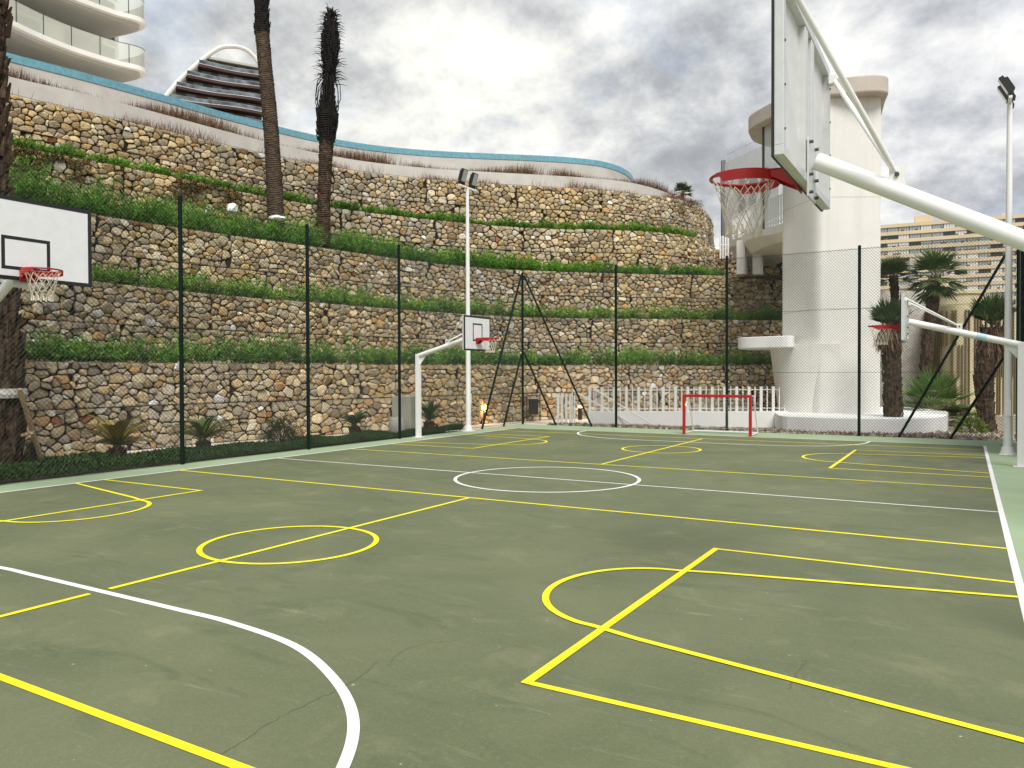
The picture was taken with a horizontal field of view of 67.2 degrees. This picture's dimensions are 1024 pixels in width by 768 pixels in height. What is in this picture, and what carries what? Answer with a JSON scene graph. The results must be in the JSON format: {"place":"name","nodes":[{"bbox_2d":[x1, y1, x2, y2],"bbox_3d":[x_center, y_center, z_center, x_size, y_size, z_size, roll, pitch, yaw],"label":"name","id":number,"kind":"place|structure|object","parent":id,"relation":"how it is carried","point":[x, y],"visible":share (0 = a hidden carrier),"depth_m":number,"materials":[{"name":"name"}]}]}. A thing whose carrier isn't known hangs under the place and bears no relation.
{"place":"outdoors","nodes":[
{"label":"outdoors","id":0,"kind":"place"},
{"bbox_2d":[26,442,40,460],"bbox_3d":[-8.777,1.258,14.138,0.180,0.360,0.180,0,1,31],"label":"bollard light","id":1,"kind":"object","parent":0,"point":[32,453],"visible":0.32,"depth_m":14.05,"materials":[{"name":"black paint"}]},
{"bbox_2d":[6,0,145,82],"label":"balcony building","id":2,"kind":"structure","parent":0,"point":[80,35],"depth_m":43.61,"materials":[{"name":"white concrete"}]},
{"bbox_2d":[164,44,262,121],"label":"arched tower","id":3,"kind":"structure","parent":0,"point":[219,84],"depth_m":176.20,"materials":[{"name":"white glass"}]},
{"bbox_2d":[0,423,463,484],"bbox_3d":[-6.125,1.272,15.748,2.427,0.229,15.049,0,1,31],"label":"ground cover","id":4,"kind":"object","parent":0,"point":[83,459],"visible":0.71,"depth_m":14.10,"materials":[{"name":"green plant"}]},
{"bbox_2d":[0,0,29,463],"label":"palm tree","id":5,"kind":"object","parent":4,"relation":"on","point":[6,134],"visible":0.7,"depth_m":13.15,"materials":[{"name":"brown plant"}]},
{"bbox_2d":[17,388,43,460],"bbox_3d":[-8.303,0.765,13.282,0.271,1.393,0.935,0,1,-20],"label":"timber prop","id":6,"kind":"object","parent":4,"relation":"on","point":[31,427],"visible":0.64,"depth_m":13.27,"materials":[{"name":"brown wood"}]},
{"bbox_2d":[76,414,155,454],"bbox_3d":[-7.429,1.014,14.432,1.411,0.929,1.420,-1,1,-41],"label":"cycad","id":7,"kind":"object","parent":4,"relation":"on","point":[125,429],"visible":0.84,"depth_m":14.31,"materials":[{"name":"green plant"}]},
{"bbox_2d":[168,415,236,446],"bbox_3d":[-6.362,1.048,16.059,1.348,0.812,1.319,-1,1,-36],"label":"cycad","id":8,"kind":"object","parent":4,"relation":"on","point":[203,432],"visible":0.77,"depth_m":16.03,"materials":[{"name":"green plant"}]},
{"bbox_2d":[258,412,302,442],"bbox_3d":[-5.077,1.023,17.067,0.935,0.834,1.075,0,1,31],"label":"shrub","id":9,"kind":"object","parent":4,"relation":"on","point":[278,423],"visible":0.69,"depth_m":17.01,"materials":[{"name":"green plant"}]},
{"bbox_2d":[338,410,370,432],"bbox_3d":[-3.941,1.011,19.184,0.894,0.784,0.808,0,1,7],"label":"cycad","id":10,"kind":"object","parent":4,"relation":"on","point":[354,421],"visible":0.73,"depth_m":19.09,"materials":[{"name":"green plant"}]},
{"bbox_2d":[388,396,415,436],"bbox_3d":[-2.873,0.830,19.852,0.600,1.020,0.837,0,1,31],"label":"concrete cabinet","id":11,"kind":"object","parent":4,"relation":"on","point":[403,413],"visible":0.41,"depth_m":19.78,"materials":[{"name":"grey concrete"}]},
{"bbox_2d":[421,401,447,434],"bbox_3d":[-2.174,0.908,20.761,1.039,0.934,0.973,0,1,31],"label":"cycad","id":12,"kind":"object","parent":4,"relation":"on","point":[429,417],"visible":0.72,"depth_m":20.67,"materials":[{"name":"green plant"}]},
{"bbox_2d":[2,418,587,484],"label":"path","id":13,"kind":"structure","parent":0,"point":[534,422],"depth_m":23.77,"materials":[{"name":"beige concrete"}]},
{"bbox_2d":[23,361,777,456],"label":"gabion wall","id":14,"kind":"structure","parent":13,"relation":"on","point":[53,369],"depth_m":19.97,"materials":[{"name":"stone"}]},
{"bbox_2d":[21,327,771,365],"bbox_3d":[-2.086,-1.055,21.861,31.471,1.072,6.114,-1,1,-40],"label":"hedge","id":15,"kind":"object","parent":14,"relation":"on","point":[68,353],"visible":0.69,"depth_m":20.61,"materials":[{"name":"green plant"}]},
{"bbox_2d":[526,395,540,420],"bbox_3d":[0.724,0.811,25.991,0.474,0.866,0.280,0,1,0],"label":"litter bin","id":16,"kind":"object","parent":13,"relation":"on","point":[531,405],"visible":0.87,"depth_m":25.87,"materials":[{"name":"black metal"}]},
{"bbox_2d":[578,405,581,419],"bbox_3d":[2.340,0.982,26.477,0.130,0.500,0.130,0,1,31],"label":"bollard light","id":17,"kind":"object","parent":13,"relation":"on","point":[580,411],"visible":0.79,"depth_m":26.43,"materials":[{"name":"black paint"}]},
{"bbox_2d":[0,424,1023,582],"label":"court surround","id":18,"kind":"object","parent":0,"point":[1009,477],"visible":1,"depth_m":14.34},
{"bbox_2d":[0,194,91,301],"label":"basketball hoop","id":19,"kind":"object","parent":18,"relation":"on","point":[43,242],"visible":1,"depth_m":9.75,"materials":[{"name":"white paint"}]},
{"bbox_2d":[0,160,521,482],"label":"chain link fence","id":20,"kind":"object","parent":18,"relation":"on","point":[181,374],"visible":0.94,"depth_m":15.08,"materials":[{"name":"metal"}]},
{"bbox_2d":[412,315,498,437],"bbox_3d":[-1.390,-0.138,18.810,2.474,2.973,1.145,0,1,31],"label":"basketball hoop","id":21,"kind":"object","parent":18,"relation":"on","point":[475,334],"visible":1,"depth_m":18.68,"materials":[{"name":"white paint"}]},
{"bbox_2d":[457,168,478,431],"bbox_3d":[-1.227,-2.294,21.420,0.300,7.214,0.840,0,1,31],"label":"lamp post","id":22,"kind":"object","parent":18,"relation":"on","point":[463,173],"visible":1,"depth_m":21.38,"materials":[{"name":"white metal"}]},
{"bbox_2d":[0,428,1023,767],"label":"court surface","id":23,"kind":"object","parent":18,"relation":"on","point":[434,636],"visible":1,"depth_m":5.22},
{"bbox_2d":[0,430,1023,767],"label":"yellow court lines","id":24,"kind":"object","parent":23,"relation":"on","point":[228,762],"visible":1,"depth_m":4.63,"materials":[{"name":"paint"}]},
{"bbox_2d":[0,428,1023,767],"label":"white court lines","id":25,"kind":"object","parent":23,"relation":"on","point":[352,736],"visible":1,"depth_m":5.42,"materials":[{"name":"paint"}]},
{"bbox_2d":[682,394,757,436],"bbox_3d":[5.426,0.786,20.028,1.770,1.045,0.863,0,1,31],"label":"football goal","id":26,"kind":"object","parent":18,"relation":"on","point":[750,419],"visible":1,"depth_m":20.07,"materials":[{"name":"red paint"}]},
{"bbox_2d":[521,238,1019,441],"bbox_3d":[5.970,-1.073,20.966,13.130,4.835,0.129,0,1,31],"label":"chain link fence","id":27,"kind":"object","parent":18,"relation":"on","point":[954,343],"visible":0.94,"depth_m":20.22,"materials":[{"name":"metal"}]},
{"bbox_2d":[709,0,1023,251],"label":"basketball hoop","id":28,"kind":"object","parent":18,"relation":"on","point":[803,80],"visible":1,"depth_m":4.67,"materials":[{"name":"white paint"}]},
{"bbox_2d":[868,293,1023,467],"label":"basketball hoop","id":29,"kind":"object","parent":18,"relation":"on","point":[1015,348],"visible":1,"depth_m":13.29,"materials":[{"name":"white paint"}]},
{"bbox_2d":[997,75,1016,455],"bbox_3d":[9.543,-2.232,14.842,0.344,7.194,0.840,0,1,31],"label":"lamp post","id":30,"kind":"object","parent":18,"relation":"on","point":[1005,88],"visible":0.99,"depth_m":14.79,"materials":[{"name":"white metal"}]},
{"bbox_2d":[1020,225,1023,341],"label":"chain link fence","id":31,"kind":"object","parent":18,"relation":"on","point":[1021,296],"visible":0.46,"depth_m":16.80,"materials":[{"name":"metal"}]},
{"bbox_2d":[119,0,1023,248],"label":"sky","id":32,"kind":"structure","parent":0,"point":[661,90],"materials":[{"name":"grey"}]},
{"bbox_2d":[547,422,1015,440],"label":"gravel","id":33,"kind":"structure","parent":0,"point":[920,434],"depth_m":20.04,"materials":[{"name":"grey gravel"}]},
{"bbox_2d":[556,394,574,423],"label":"gate panel","id":34,"kind":"structure","parent":33,"relation":"on","point":[570,409],"depth_m":23.88,"materials":[{"name":"white paint"}]},
{"bbox_2d":[572,390,631,424],"bbox_3d":[2.768,0.723,23.753,2.085,1.089,0.044,0,1,33],"label":"handrail","id":35,"kind":"object","parent":34,"relation":"attached to","point":[586,409],"visible":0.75,"depth_m":24.12,"materials":[{"name":"white metal"}]},
{"bbox_2d":[593,389,653,424],"bbox_3d":[3.284,0.708,22.802,1.858,1.141,0.044,0,1,26],"label":"handrail","id":36,"kind":"object","parent":33,"relation":"on","point":[594,401],"visible":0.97,"depth_m":23.03,"materials":[{"name":"white metal"}]},
{"bbox_2d":[733,274,888,278],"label":"terrace soil","id":37,"kind":"structure","parent":0,"point":[769,277],"depth_m":31.72,"materials":[{"name":"brown soil"}]},
{"bbox_2d":[253,0,285,241],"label":"palm tree","id":38,"kind":"object","parent":37,"relation":"on","point":[272,152],"visible":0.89,"depth_m":24.11,"materials":[{"name":"brown plant"}]},
{"bbox_2d":[312,3,347,247],"bbox_3d":[-5.916,-8.386,25.004,1.238,7.854,1.181,0,1,31],"label":"palm tree","id":39,"kind":"object","parent":37,"relation":"on","point":[327,113],"visible":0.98,"depth_m":24.82,"materials":[{"name":"brown plant"}]},
{"bbox_2d":[5,93,714,246],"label":"gabion wall","id":40,"kind":"structure","parent":37,"relation":"on","point":[89,132],"depth_m":29.28,"materials":[{"name":"stone"}]},
{"bbox_2d":[7,77,672,196],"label":"planter wall","id":41,"kind":"structure","parent":40,"relation":"on","point":[80,101],"depth_m":28.13,"materials":[{"name":"white paint"}]},
{"bbox_2d":[672,182,693,199],"bbox_3d":[8.310,-9.338,37.488,1.210,1.136,1.274,0,1,-11],"label":"palm tree","id":42,"kind":"object","parent":41,"relation":"on","point":[684,187],"visible":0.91,"depth_m":37.36,"materials":[{"name":"green plant"}]},
{"label":"planter soil","id":43,"kind":"structure","parent":41,"relation":"in","visible":0},
{"bbox_2d":[8,66,674,194],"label":"dry grass","id":44,"kind":"structure","parent":43,"relation":"on","point":[180,114],"depth_m":31.08,"materials":[{"name":"brown plant"}]},
{"bbox_2d":[12,88,712,219],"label":"dry grass","id":45,"kind":"structure","parent":40,"relation":"on","point":[149,124],"depth_m":28.59,"materials":[{"name":"brown plant"}]},
{"bbox_2d":[678,198,703,209],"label":"shrub","id":46,"kind":"object","parent":40,"relation":"on","point":[693,203],"visible":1,"depth_m":34.14,"materials":[{"name":"brown plant"}]},
{"bbox_2d":[11,145,715,273],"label":"gabion wall","id":47,"kind":"structure","parent":37,"relation":"on","point":[619,247],"depth_m":29.74,"materials":[{"name":"stone"}]},
{"bbox_2d":[9,144,134,198],"bbox_3d":[-12.242,-5.365,20.126,0.421,1.656,4.881,1,1,42],"label":"creeper","id":48,"kind":"object","parent":47,"relation":"hanging from","point":[42,156],"visible":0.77,"depth_m":20.23,"materials":[{"name":"green plant"}]},
{"bbox_2d":[122,167,264,215],"bbox_3d":[-9.358,-5.398,23.656,0.329,1.721,5.269,0,1,37],"label":"creeper","id":49,"kind":"object","parent":47,"relation":"hanging from","point":[188,190],"visible":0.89,"depth_m":23.42,"materials":[{"name":"green plant"}]},
{"bbox_2d":[11,132,699,237],"bbox_3d":[-4.621,-6.514,26.759,28.939,0.662,4.386,-1,1,-36],"label":"hedge","id":50,"kind":"object","parent":47,"relation":"on","point":[289,195],"visible":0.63,"depth_m":27.56,"materials":[{"name":"green plant"}]},
{"bbox_2d":[18,281,781,366],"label":"gabion wall","id":51,"kind":"structure","parent":37,"relation":"on","point":[755,331],"depth_m":22.86,"materials":[{"name":"stone"}]},
{"bbox_2d":[92,262,781,320],"bbox_3d":[-2.194,-2.890,24.270,33.446,0.949,7.142,-1,1,-38],"label":"hedge","id":52,"kind":"object","parent":51,"relation":"on","point":[131,281],"visible":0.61,"depth_m":24.89,"materials":[{"name":"green plant"}]},
{"bbox_2d":[91,214,781,320],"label":"gabion wall","id":53,"kind":"structure","parent":37,"relation":"on","point":[769,299],"depth_m":26.59,"materials":[{"name":"stone"}]},
{"bbox_2d":[6,152,724,275],"bbox_3d":[-4.359,-5.022,24.990,30.378,1.451,6.146,-1,1,-39],"label":"hedge","id":54,"kind":"object","parent":53,"relation":"on","point":[490,259],"visible":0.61,"depth_m":23.30,"materials":[{"name":"green plant"}]},
{"bbox_2d":[226,203,237,214],"bbox_3d":[-8.495,-5.319,23.397,0.333,0.374,0.321,0,1,31],"label":"rock","id":55,"kind":"object","parent":54,"relation":"on","point":[231,206],"visible":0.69,"depth_m":23.28,"materials":[{"name":"white stone"}]},
{"bbox_2d":[268,215,285,221],"bbox_3d":[-7.208,-5.064,23.609,0.552,0.196,0.470,0,1,31],"label":"rock","id":56,"kind":"object","parent":54,"relation":"on","point":[279,218],"visible":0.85,"depth_m":23.44,"materials":[{"name":"white stone"}]},
{"bbox_2d":[719,236,728,258],"bbox_3d":[9.409,-6.068,34.195,0.455,1.001,0.044,0,1,0],"label":"railing","id":57,"kind":"object","parent":37,"relation":"on","point":[723,244],"visible":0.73,"depth_m":34.17,"materials":[{"name":"white metal"}]},
{"bbox_2d":[715,248,781,275],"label":"gabion wall","id":58,"kind":"structure","parent":37,"relation":"on","point":[733,263],"depth_m":35.80,"materials":[{"name":"stone"}]},
{"bbox_2d":[721,142,782,248],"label":"service building","id":59,"kind":"structure","parent":58,"relation":"on","point":[752,159],"depth_m":35.02,"materials":[{"name":"concrete"}]},
{"bbox_2d":[730,194,782,274],"bbox_3d":[10.020,-5.768,29.994,2.248,2.750,12.263,0,1,8],"label":"footbridge","id":60,"kind":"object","parent":37,"relation":"on","point":[769,241],"visible":0.47,"depth_m":29.88,"materials":[{"name":"white paint"}]},
{"bbox_2d":[752,416,1015,433],"bbox_3d":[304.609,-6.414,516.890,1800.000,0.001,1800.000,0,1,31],"label":"ground","id":61,"kind":"structure","parent":0,"point":[1000,420],"depth_m":23.83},
{"bbox_2d":[588,411,787,427],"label":"wall","id":62,"kind":"structure","parent":61,"relation":"on","point":[766,415],"depth_m":23.34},
{"bbox_2d":[588,386,785,410],"bbox_3d":[5.434,0.457,23.505,6.175,0.750,0.227,0,1,2],"label":"picket fence","id":63,"kind":"object","parent":62,"relation":"on","point":[638,408],"visible":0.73,"depth_m":23.43,"materials":[{"name":"white metal"}]},
{"bbox_2d":[775,407,947,432],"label":"plinth","id":64,"kind":"structure","parent":61,"relation":"on","point":[798,421],"depth_m":20.46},
{"bbox_2d":[738,75,887,412],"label":"lift tower","id":65,"kind":"structure","parent":64,"relation":"on","point":[850,218],"depth_m":22.59,"materials":[{"name":"concrete"}]},
{"bbox_2d":[865,297,914,416],"bbox_3d":[10.168,-0.490,20.744,1.312,3.821,1.210,0,1,31],"label":"palm tree","id":66,"kind":"object","parent":61,"relation":"on","point":[887,364],"visible":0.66,"depth_m":20.59,"materials":[{"name":"green plant"}]},
{"bbox_2d":[880,254,913,377],"bbox_3d":[14.335,-1.815,29.018,1.780,6.219,1.755,0,1,31],"label":"palm tree","id":67,"kind":"object","parent":61,"relation":"on","point":[890,270],"visible":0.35,"depth_m":28.84,"materials":[{"name":"green plant"}]},
{"bbox_2d":[880,290,925,406],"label":"concrete wall","id":68,"kind":"structure","parent":61,"relation":"on","point":[915,351],"depth_m":31.32,"materials":[{"name":"grey concrete"}]},
{"bbox_2d":[901,246,968,406],"bbox_3d":[14.851,-1.819,26.998,2.488,6.276,2.382,0,1,31],"label":"palm tree","id":69,"kind":"object","parent":61,"relation":"on","point":[925,341],"visible":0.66,"depth_m":26.85,"materials":[{"name":"green plant"}]},
{"bbox_2d":[902,366,974,424],"bbox_3d":[13.479,0.357,24.605,2.756,1.955,2.963,0,1,-10],"label":"fan palm bush","id":70,"kind":"object","parent":61,"relation":"on","point":[939,393],"visible":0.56,"depth_m":24.21,"materials":[{"name":"green plant"}]},
{"bbox_2d":[880,213,1023,304],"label":"apartment building","id":71,"kind":"structure","parent":61,"relation":"on","point":[923,229],"depth_m":278.25,"materials":[{"name":"beige concrete"}]},
{"bbox_2d":[888,227,897,231],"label":"window","id":72,"kind":"structure","parent":71,"relation":"in","point":[889,229],"depth_m":286.48,"materials":[{"name":"grey glass"}]},
{"bbox_2d":[888,235,897,239],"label":"window","id":73,"kind":"structure","parent":71,"relation":"in","point":[894,236],"depth_m":286.90,"materials":[{"name":"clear glass"}]},
{"bbox_2d":[899,226,908,230],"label":"window","id":74,"kind":"structure","parent":71,"relation":"in","point":[900,228],"depth_m":284.81,"materials":[{"name":"grey glass"}]},
{"bbox_2d":[899,234,908,238],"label":"window","id":75,"kind":"structure","parent":71,"relation":"in","point":[900,236],"depth_m":284.95,"materials":[{"name":"white glass"}]},
{"bbox_2d":[899,242,908,246],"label":"window","id":76,"kind":"structure","parent":71,"relation":"in","point":[901,243],"depth_m":284.95,"materials":[{"name":"white glass"}]},
{"bbox_2d":[910,226,919,229],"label":"window","id":77,"kind":"structure","parent":71,"relation":"in","point":[914,227],"depth_m":283.28,"materials":[{"name":"grey glass"}]},
{"bbox_2d":[910,233,919,237],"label":"window","id":78,"kind":"structure","parent":71,"relation":"in","point":[911,235],"depth_m":283.35,"materials":[{"name":"grey glass"}]},
{"bbox_2d":[910,249,919,253],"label":"window","id":79,"kind":"structure","parent":71,"relation":"in","point":[912,251],"depth_m":283.56,"materials":[{"name":"grey glass"}]},
{"bbox_2d":[921,240,930,244],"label":"window","id":80,"kind":"structure","parent":71,"relation":"in","point":[929,241],"depth_m":281.70,"materials":[{"name":"grey glass"}]},
{"bbox_2d":[921,225,931,229],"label":"window","id":81,"kind":"structure","parent":71,"relation":"in","point":[928,226],"depth_m":281.49,"materials":[{"name":"white glass"}]},
{"bbox_2d":[921,233,931,236],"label":"window","id":82,"kind":"structure","parent":71,"relation":"in","point":[925,234],"depth_m":281.63,"materials":[{"name":"grey glass"}]},
{"bbox_2d":[932,232,942,236],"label":"window","id":83,"kind":"structure","parent":71,"relation":"in","point":[934,233],"depth_m":280.19,"materials":[{"name":"grey glass"}]},
{"bbox_2d":[932,240,942,244],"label":"window","id":84,"kind":"structure","parent":71,"relation":"in","point":[933,241],"depth_m":280.32,"materials":[{"name":"grey glass"}]},
{"bbox_2d":[933,224,942,228],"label":"window","id":85,"kind":"structure","parent":71,"relation":"in","point":[935,226],"depth_m":280.19,"materials":[{"name":"grey glass"}]},
{"bbox_2d":[880,267,1014,301],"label":"lower windows","id":86,"kind":"structure","parent":71,"relation":"in","point":[973,270],"depth_m":274.63,"materials":[{"name":"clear glass"}]},
{"bbox_2d":[944,223,954,227],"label":"window","id":87,"kind":"structure","parent":71,"relation":"in","point":[951,225],"depth_m":278.55,"materials":[{"name":"white glass"}]},
{"bbox_2d":[944,231,954,235],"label":"window","id":88,"kind":"structure","parent":71,"relation":"in","point":[949,232],"depth_m":278.89,"materials":[{"name":"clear glass"}]},
{"bbox_2d":[944,239,954,243],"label":"window","id":89,"kind":"structure","parent":71,"relation":"in","point":[949,240],"depth_m":278.48,"materials":[{"name":"grey glass"}]},
{"bbox_2d":[956,230,965,234],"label":"window","id":90,"kind":"structure","parent":71,"relation":"in","point":[960,232],"depth_m":276.89,"materials":[{"name":"white glass"}]},
{"bbox_2d":[956,238,965,242],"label":"window","id":91,"kind":"structure","parent":71,"relation":"in","point":[960,239],"depth_m":276.99,"materials":[{"name":"grey glass"}]},
{"bbox_2d":[956,254,965,258],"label":"window","id":92,"kind":"structure","parent":71,"relation":"in","point":[962,256],"depth_m":276.92,"materials":[{"name":"white glass"}]},
{"bbox_2d":[967,237,977,241],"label":"window","id":93,"kind":"structure","parent":71,"relation":"in","point":[971,239],"depth_m":275.30,"materials":[{"name":"grey glass"}]},
{"bbox_2d":[967,253,977,257],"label":"window","id":94,"kind":"structure","parent":71,"relation":"in","point":[973,255],"depth_m":275.44,"materials":[{"name":"white glass"}]},
{"bbox_2d":[967,261,977,265],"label":"window","id":95,"kind":"structure","parent":71,"relation":"in","point":[973,264],"depth_m":275.51,"materials":[{"name":"white glass"}]},
{"bbox_2d":[979,237,989,240],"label":"window","id":96,"kind":"structure","parent":71,"relation":"in","point":[986,238],"depth_m":273.76,"materials":[{"name":"grey glass"}]},
{"bbox_2d":[979,244,989,248],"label":"window","id":97,"kind":"structure","parent":71,"relation":"in","point":[982,246],"depth_m":273.96,"materials":[{"name":"grey glass"}]},
{"bbox_2d":[979,253,989,256],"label":"window","id":98,"kind":"structure","parent":71,"relation":"in","point":[980,254],"depth_m":273.96,"materials":[{"name":"grey glass"}]},
{"bbox_2d":[979,261,989,264],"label":"window","id":99,"kind":"structure","parent":71,"relation":"in","point":[983,263],"depth_m":274.03,"materials":[{"name":"grey glass"}]},
{"bbox_2d":[991,260,999,264],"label":"window","id":100,"kind":"structure","parent":71,"relation":"in","point":[997,261],"depth_m":272.43,"materials":[{"name":"white glass"}]},
{"bbox_2d":[991,244,1001,248],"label":"window","id":101,"kind":"structure","parent":71,"relation":"in","point":[992,245],"depth_m":272.63,"materials":[{"name":"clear glass"}]},
{"bbox_2d":[991,252,1001,256],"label":"window","id":102,"kind":"structure","parent":71,"relation":"in","point":[992,253],"depth_m":272.83,"materials":[{"name":"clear glass"}]},
{"bbox_2d":[924,304,1015,415],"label":"slatted wall","id":103,"kind":"structure","parent":61,"relation":"on","point":[956,351],"depth_m":28.66,"materials":[{"name":"beige wood"}]},
{"bbox_2d":[953,410,992,433],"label":"shrub","id":104,"kind":"object","parent":61,"relation":"on","point":[968,424],"visible":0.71,"depth_m":20.06,"materials":[{"name":"green plant"}]},
{"bbox_2d":[964,292,1015,431],"bbox_3d":[12.988,-0.591,20.808,1.537,4.005,1.435,0,1,31],"label":"palm tree","id":105,"kind":"object","parent":61,"relation":"on","point":[987,361],"visible":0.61,"depth_m":20.64,"materials":[{"name":"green plant"}]},
{"bbox_2d":[937,289,985,305],"bbox_3d":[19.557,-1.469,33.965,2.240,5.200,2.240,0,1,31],"label":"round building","id":106,"kind":"structure","parent":0,"point":[963,296],"depth_m":32.95,"materials":[{"name":"beige concrete"}]},
{"label":"upper terrace ground","id":107,"kind":"structure","parent":0,"visible":0},
{"bbox_2d":[6,52,633,182],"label":"pool wall","id":108,"kind":"structure","parent":107,"relation":"on","point":[94,85],"depth_m":31.38,"materials":[{"name":"white tile"}]}
]}

